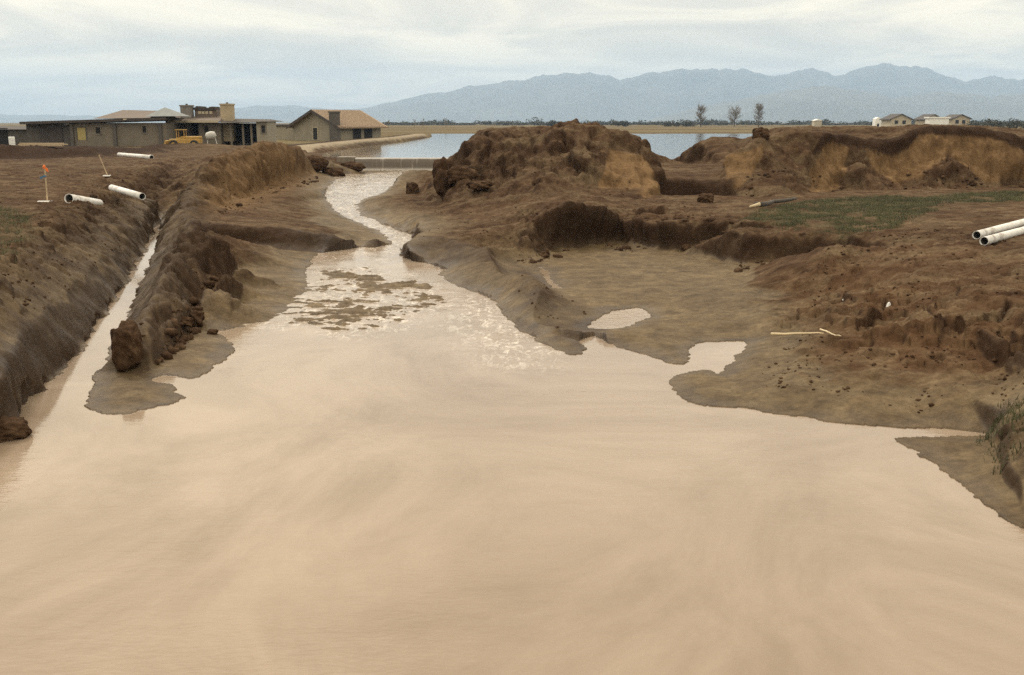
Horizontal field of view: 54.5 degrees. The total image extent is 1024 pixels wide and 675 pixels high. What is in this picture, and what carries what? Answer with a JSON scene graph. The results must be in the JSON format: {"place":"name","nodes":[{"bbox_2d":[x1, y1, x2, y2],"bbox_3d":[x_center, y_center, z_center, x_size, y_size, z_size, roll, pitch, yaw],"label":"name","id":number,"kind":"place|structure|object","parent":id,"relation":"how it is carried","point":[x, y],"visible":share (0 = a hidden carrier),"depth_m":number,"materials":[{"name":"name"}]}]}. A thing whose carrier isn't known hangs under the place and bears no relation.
{"place":"outdoors","nodes":[
{"label":"outdoors","id":0,"kind":"place"},
{"bbox_2d":[0,105,352,122],"bbox_3d":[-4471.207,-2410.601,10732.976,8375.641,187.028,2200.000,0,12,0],"label":"mountains","id":1,"kind":"structure","parent":0,"point":[275,112],"depth_m":10128.77,"materials":[{"name":"grey stone"}]},
{"bbox_2d":[0,170,1023,674],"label":"water","id":2,"kind":"structure","parent":0,"point":[464,482],"depth_m":10.23,"materials":[{"name":"beige liquid"}]},
{"bbox_2d":[0,118,1023,528],"bbox_3d":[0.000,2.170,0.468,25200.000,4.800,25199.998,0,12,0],"label":"ground","id":3,"kind":"structure","parent":0,"point":[264,250],"depth_m":25.64,"materials":[{"name":"soil"}]},
{"bbox_2d":[8,137,14,144],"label":"barrel","id":4,"kind":"object","parent":3,"relation":"on","point":[11,140],"visible":0.76,"depth_m":97.90,"materials":[{"name":"white paint"}]},
{"bbox_2d":[0,126,27,144],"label":"shed","id":5,"kind":"structure","parent":3,"relation":"on","point":[19,133],"depth_m":115.67,"materials":[{"name":"concrete"}]},
{"bbox_2d":[0,128,8,144],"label":"doorway","id":6,"kind":"structure","parent":5,"relation":"in","point":[4,140],"depth_m":115.61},
{"bbox_2d":[0,415,31,442],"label":"earth clod","id":7,"kind":"object","parent":3,"relation":"on","point":[12,428],"visible":0.91,"depth_m":12.79,"materials":[{"name":"brown soil"}]},
{"bbox_2d":[18,143,67,145],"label":"timber stack","id":8,"kind":"object","parent":3,"relation":"on","point":[43,144],"visible":0.93,"depth_m":81.69,"materials":[{"name":"beige wood"}]},
{"bbox_2d":[37,165,48,201],"bbox_3d":[-14.964,-4.908,31.862,0.488,1.212,0.278,0,12,0],"label":"survey stake","id":9,"kind":"object","parent":3,"relation":"on","point":[45,170],"visible":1,"depth_m":31.89,"materials":[{"name":"white paint"}]},
{"bbox_2d":[64,194,102,204],"bbox_3d":[-14.020,-4.468,32.630,0.300,0.300,2.036,1,3,3],"label":"plastic pipe","id":10,"kind":"object","parent":3,"relation":"on","point":[67,197],"visible":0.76,"depth_m":32.20,"materials":[{"name":"white plastic"}]},
{"bbox_2d":[19,107,187,145],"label":"block house","id":11,"kind":"structure","parent":3,"relation":"on","point":[107,130],"depth_m":109.86,"materials":[{"name":"concrete"}]},
{"bbox_2d":[40,128,63,142],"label":"garage door","id":12,"kind":"structure","parent":11,"relation":"in","point":[47,135],"depth_m":110.13,"materials":[{"name":"metal"}]},
{"bbox_2d":[76,126,86,139],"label":"door","id":13,"kind":"structure","parent":11,"relation":"in","point":[81,131],"depth_m":109.70,"materials":[{"name":"yellow wood"}]},
{"bbox_2d":[94,126,101,134],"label":"window","id":14,"kind":"structure","parent":11,"relation":"in","point":[98,131],"depth_m":109.64,"materials":[{"name":"black glass"}]},
{"bbox_2d":[141,125,147,133],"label":"window","id":15,"kind":"structure","parent":11,"relation":"in","point":[144,130],"depth_m":109.62,"materials":[{"name":"black glass"}]},
{"bbox_2d":[99,155,110,175],"bbox_3d":[-19.088,-8.033,46.585,0.547,1.018,0.239,0,12,0],"label":"survey stake","id":16,"kind":"object","parent":3,"relation":"on","point":[104,167],"visible":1,"depth_m":46.64,"materials":[{"name":"white paint"}]},
{"bbox_2d":[110,319,142,371],"bbox_3d":[-6.302,0.134,16.286,0.494,0.857,0.675,-5,13,-20],"label":"earth clod","id":17,"kind":"object","parent":3,"relation":"on","point":[126,346],"visible":0.99,"depth_m":16.03,"materials":[{"name":"brown soil"}]},
{"bbox_2d":[108,185,145,199],"bbox_3d":[-13.764,-5.199,35.521,0.230,0.230,4.029,-9,16,-34],"label":"plastic pipe","id":18,"kind":"object","parent":3,"relation":"on","point":[129,192],"visible":1,"depth_m":35.05,"materials":[{"name":"white plastic"}]},
{"bbox_2d":[117,153,153,158],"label":"plastic pipe","id":19,"kind":"object","parent":3,"relation":"on","point":[136,155],"visible":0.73,"depth_m":74.14,"materials":[{"name":"white plastic"}]},
{"bbox_2d":[164,129,202,143],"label":"loader","id":20,"kind":"object","parent":3,"relation":"on","point":[190,139],"visible":0.56,"depth_m":103.44,"materials":[{"name":"yellow paint"}]},
{"bbox_2d":[181,316,193,326],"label":"earth clod","id":21,"kind":"object","parent":3,"relation":"on","point":[188,321],"visible":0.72,"depth_m":18.77,"materials":[{"name":"brown soil"}]},
{"bbox_2d":[189,310,204,325],"bbox_3d":[-6.216,-0.372,19.532,0.367,0.345,0.334,-2,12,-11],"label":"earth clod","id":22,"kind":"object","parent":3,"relation":"on","point":[198,317],"visible":0.75,"depth_m":19.43,"materials":[{"name":"brown soil"}]},
{"bbox_2d":[205,131,217,143],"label":"drum mixer","id":23,"kind":"object","parent":3,"relation":"on","point":[210,135],"visible":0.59,"depth_m":103.61,"materials":[{"name":"white paint"}]},
{"bbox_2d":[207,329,217,334],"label":"earth clod","id":24,"kind":"object","parent":3,"relation":"on","point":[213,331],"visible":1,"depth_m":19.07,"materials":[{"name":"brown soil"}]},
{"bbox_2d":[165,102,283,145],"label":"porch house","id":25,"kind":"structure","parent":3,"relation":"on","point":[224,125],"depth_m":114.63,"materials":[{"name":"beige paint"}]},
{"bbox_2d":[203,125,209,133],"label":"window","id":26,"kind":"structure","parent":25,"relation":"in","point":[206,128],"depth_m":113.70,"materials":[{"name":"black glass"}]},
{"bbox_2d":[260,124,266,133],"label":"window","id":27,"kind":"structure","parent":25,"relation":"in","point":[262,126],"depth_m":113.12,"materials":[{"name":"black glass"}]},
{"bbox_2d":[307,155,328,170],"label":"earth clod","id":28,"kind":"object","parent":3,"relation":"on","point":[319,163],"visible":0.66,"depth_m":65.46,"materials":[{"name":"brown soil"}]},
{"bbox_2d":[276,109,387,140],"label":"gable house","id":29,"kind":"structure","parent":3,"relation":"on","point":[322,125],"depth_m":142.07,"materials":[{"name":"beige paint"}]},
{"bbox_2d":[312,127,318,139],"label":"window","id":30,"kind":"structure","parent":29,"relation":"in","point":[314,129],"depth_m":141.44,"materials":[{"name":"glass"}]},
{"bbox_2d":[353,128,360,138],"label":"window","id":31,"kind":"structure","parent":29,"relation":"in","point":[356,131],"depth_m":142.17,"materials":[{"name":"glass"}]},
{"bbox_2d":[364,128,371,137],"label":"window","id":32,"kind":"structure","parent":29,"relation":"in","point":[367,131],"depth_m":144.02,"materials":[{"name":"glass"}]},
{"bbox_2d":[322,167,345,176],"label":"earth clod","id":33,"kind":"object","parent":3,"relation":"on","point":[333,171],"visible":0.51,"depth_m":66.16,"materials":[{"name":"brown soil"}]},
{"bbox_2d":[340,161,365,171],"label":"earth clod","id":34,"kind":"object","parent":3,"relation":"on","point":[356,166],"visible":0.84,"depth_m":69.38,"materials":[{"name":"brown soil"}]},
{"bbox_2d":[337,156,447,170],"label":"weir","id":35,"kind":"object","parent":3,"relation":"on","point":[386,164],"visible":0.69,"depth_m":73.90,"materials":[{"name":"concrete"}]},
{"bbox_2d":[406,182,418,193],"bbox_3d":[-4.902,-7.301,48.952,0.602,0.707,0.579,-7,14,-28],"label":"earth clod","id":36,"kind":"object","parent":3,"relation":"on","point":[412,187],"visible":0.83,"depth_m":48.74,"materials":[{"name":"brown soil"}]},
{"bbox_2d":[432,156,454,196],"bbox_3d":[-2.828,-6.718,41.560,1.049,1.673,1.098,-2,12,-11],"label":"earth clod","id":37,"kind":"object","parent":3,"relation":"on","point":[440,167],"visible":0.71,"depth_m":41.15,"materials":[{"name":"brown soil"}]},
{"bbox_2d":[443,165,478,184],"bbox_3d":[-2.031,-6.646,40.894,1.588,0.873,1.009,-1,12,-6],"label":"earth clod","id":38,"kind":"object","parent":3,"relation":"on","point":[453,175],"visible":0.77,"depth_m":40.46,"materials":[{"name":"brown soil"}]},
{"bbox_2d":[466,180,491,189],"bbox_3d":[-1.297,-5.992,39.102,1.068,0.356,0.734,0,12,0],"label":"earth clod","id":39,"kind":"object","parent":3,"relation":"on","point":[479,185],"visible":1,"depth_m":38.84,"materials":[{"name":"brown soil"}]},
{"bbox_2d":[0,189,1023,473],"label":"grass","id":40,"kind":"structure","parent":3,"relation":"on","point":[904,207],"depth_m":30.67,"materials":[{"name":"plant"}]},
{"bbox_2d":[0,141,1023,412],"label":"earth crumbs","id":41,"kind":"object","parent":3,"relation":"on","point":[26,303],"visible":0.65,"depth_m":19.39,"materials":[{"name":"brown soil"}]},
{"bbox_2d":[546,120,556,125],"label":"bush","id":42,"kind":"object","parent":3,"relation":"on","point":[549,123],"visible":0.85,"depth_m":624.39,"materials":[{"name":"green plant"}]},
{"bbox_2d":[155,166,1023,364],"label":"earth rubble","id":43,"kind":"object","parent":3,"relation":"on","point":[180,341],"visible":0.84,"depth_m":28.17,"materials":[{"name":"brown soil"}]},
{"bbox_2d":[611,120,629,126],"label":"bush","id":44,"kind":"object","parent":3,"relation":"on","point":[620,123],"visible":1,"depth_m":624.54,"materials":[{"name":"green plant"}]},
{"bbox_2d":[663,120,681,126],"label":"bush","id":45,"kind":"object","parent":3,"relation":"on","point":[669,123],"visible":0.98,"depth_m":625.30,"materials":[{"name":"green plant"}]},
{"bbox_2d":[682,121,696,126],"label":"bush","id":46,"kind":"object","parent":3,"relation":"on","point":[687,123],"visible":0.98,"depth_m":625.20,"materials":[{"name":"green plant"}]},
{"bbox_2d":[695,103,706,126],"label":"bare tree","id":47,"kind":"object","parent":3,"relation":"on","point":[700,118],"visible":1,"depth_m":545.66,"materials":[{"name":"grey plant"}]},
{"bbox_2d":[382,117,1023,124],"bbox_3d":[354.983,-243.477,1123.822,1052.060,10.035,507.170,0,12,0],"label":"tree line","id":48,"kind":"object","parent":3,"relation":"on","point":[706,122],"visible":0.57,"depth_m":965.82,"materials":[{"name":"green plant"}]},
{"bbox_2d":[697,193,713,202],"bbox_3d":[6.994,-5.004,35.944,0.643,0.416,0.484,-5,13,-22],"label":"earth clod","id":49,"kind":"object","parent":3,"relation":"on","point":[705,198],"visible":0.85,"depth_m":35.79,"materials":[{"name":"brown soil"}]},
{"bbox_2d":[728,105,742,126],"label":"bare tree","id":50,"kind":"object","parent":3,"relation":"on","point":[734,113],"visible":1,"depth_m":555.46,"materials":[{"name":"grey plant"}]},
{"bbox_2d":[753,104,764,126],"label":"bare tree","id":51,"kind":"object","parent":3,"relation":"on","point":[759,114],"visible":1,"depth_m":526.46,"materials":[{"name":"grey plant"}]},
{"bbox_2d":[752,127,769,139],"bbox_3d":[10.843,-8.848,43.403,0.736,0.663,0.725,0,12,0],"label":"earth clod","id":52,"kind":"object","parent":3,"relation":"on","point":[762,132],"visible":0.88,"depth_m":43.13,"materials":[{"name":"brown soil"}]},
{"bbox_2d":[749,197,796,207],"bbox_3d":[9.024,-4.662,34.178,0.352,0.202,3.771,9,15,35],"label":"fallen log","id":53,"kind":"object","parent":3,"relation":"on","point":[763,204],"visible":1,"depth_m":33.51,"materials":[{"name":"wood"}]},
{"bbox_2d":[771,332,823,335],"bbox_3d":[4.915,-0.060,17.152,0.891,0.078,0.078,2,12,8],"label":"dry stick","id":54,"kind":"object","parent":3,"relation":"on","point":[796,333],"visible":1,"depth_m":17.15,"materials":[{"name":"wood"}]},
{"bbox_2d":[819,328,840,336],"bbox_3d":[5.352,-0.077,16.752,0.060,0.042,0.620,-3,13,-14],"label":"dry stick","id":55,"kind":"object","parent":3,"relation":"on","point":[823,330],"visible":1,"depth_m":16.76,"materials":[{"name":"wood"}]},
{"bbox_2d":[872,117,880,126],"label":"shed","id":56,"kind":"structure","parent":3,"relation":"on","point":[876,121],"depth_m":488.89,"materials":[{"name":"white paint"}]},
{"bbox_2d":[879,114,913,125],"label":"farm house","id":57,"kind":"structure","parent":3,"relation":"on","point":[896,120],"depth_m":459.50,"materials":[{"name":"paint"}]},
{"bbox_2d":[914,114,939,124],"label":"farm house","id":58,"kind":"structure","parent":3,"relation":"on","point":[919,120],"depth_m":474.05,"materials":[{"name":"paint"}]},
{"bbox_2d":[924,117,950,124],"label":"flat shed","id":59,"kind":"structure","parent":3,"relation":"on","point":[937,120],"depth_m":461.26,"materials":[{"name":"white paint"}]},
{"bbox_2d":[945,114,971,124],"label":"farm house","id":60,"kind":"structure","parent":3,"relation":"on","point":[957,119],"depth_m":478.85,"materials":[{"name":"paint"}]},
{"bbox_2d":[965,118,1023,128],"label":"shrubs","id":61,"kind":"object","parent":3,"relation":"on","point":[1002,124],"visible":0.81,"depth_m":341.50,"materials":[{"name":"green plant"}]},
{"bbox_2d":[972,219,1023,238],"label":"plastic pipe","id":62,"kind":"object","parent":3,"relation":"on","point":[978,234],"visible":1,"depth_m":24.37,"materials":[{"name":"white plastic"}]},
{"bbox_2d":[979,226,1023,244],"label":"plastic pipe","id":63,"kind":"object","parent":3,"relation":"on","point":[991,239],"visible":1,"depth_m":22.98,"materials":[{"name":"white plastic"}]},
{"bbox_2d":[0,0,1023,115],"label":"sky","id":64,"kind":"structure","parent":0,"point":[58,57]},
{"bbox_2d":[321,134,751,158],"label":"pond water","id":65,"kind":"structure","parent":0,"point":[671,146],"depth_m":109.58,"materials":[{"name":"liquid"}]},
{"bbox_2d":[276,63,1023,122],"bbox_3d":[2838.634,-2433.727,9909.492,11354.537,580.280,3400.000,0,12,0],"label":"mountains","id":66,"kind":"structure","parent":0,"point":[580,97],"depth_m":9086.78,"materials":[{"name":"grey stone"}]},
{"bbox_2d":[812,119,821,125],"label":"barn","id":67,"kind":"structure","parent":0,"point":[816,122],"depth_m":684.36,"materials":[{"name":"white paint"}]},
{"bbox_2d":[648,85,1023,122],"bbox_3d":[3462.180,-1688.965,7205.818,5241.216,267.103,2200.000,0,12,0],"label":"foothills","id":68,"kind":"structure","parent":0,"point":[833,103],"depth_m":6589.71,"materials":[{"name":"grey"}]}
]}

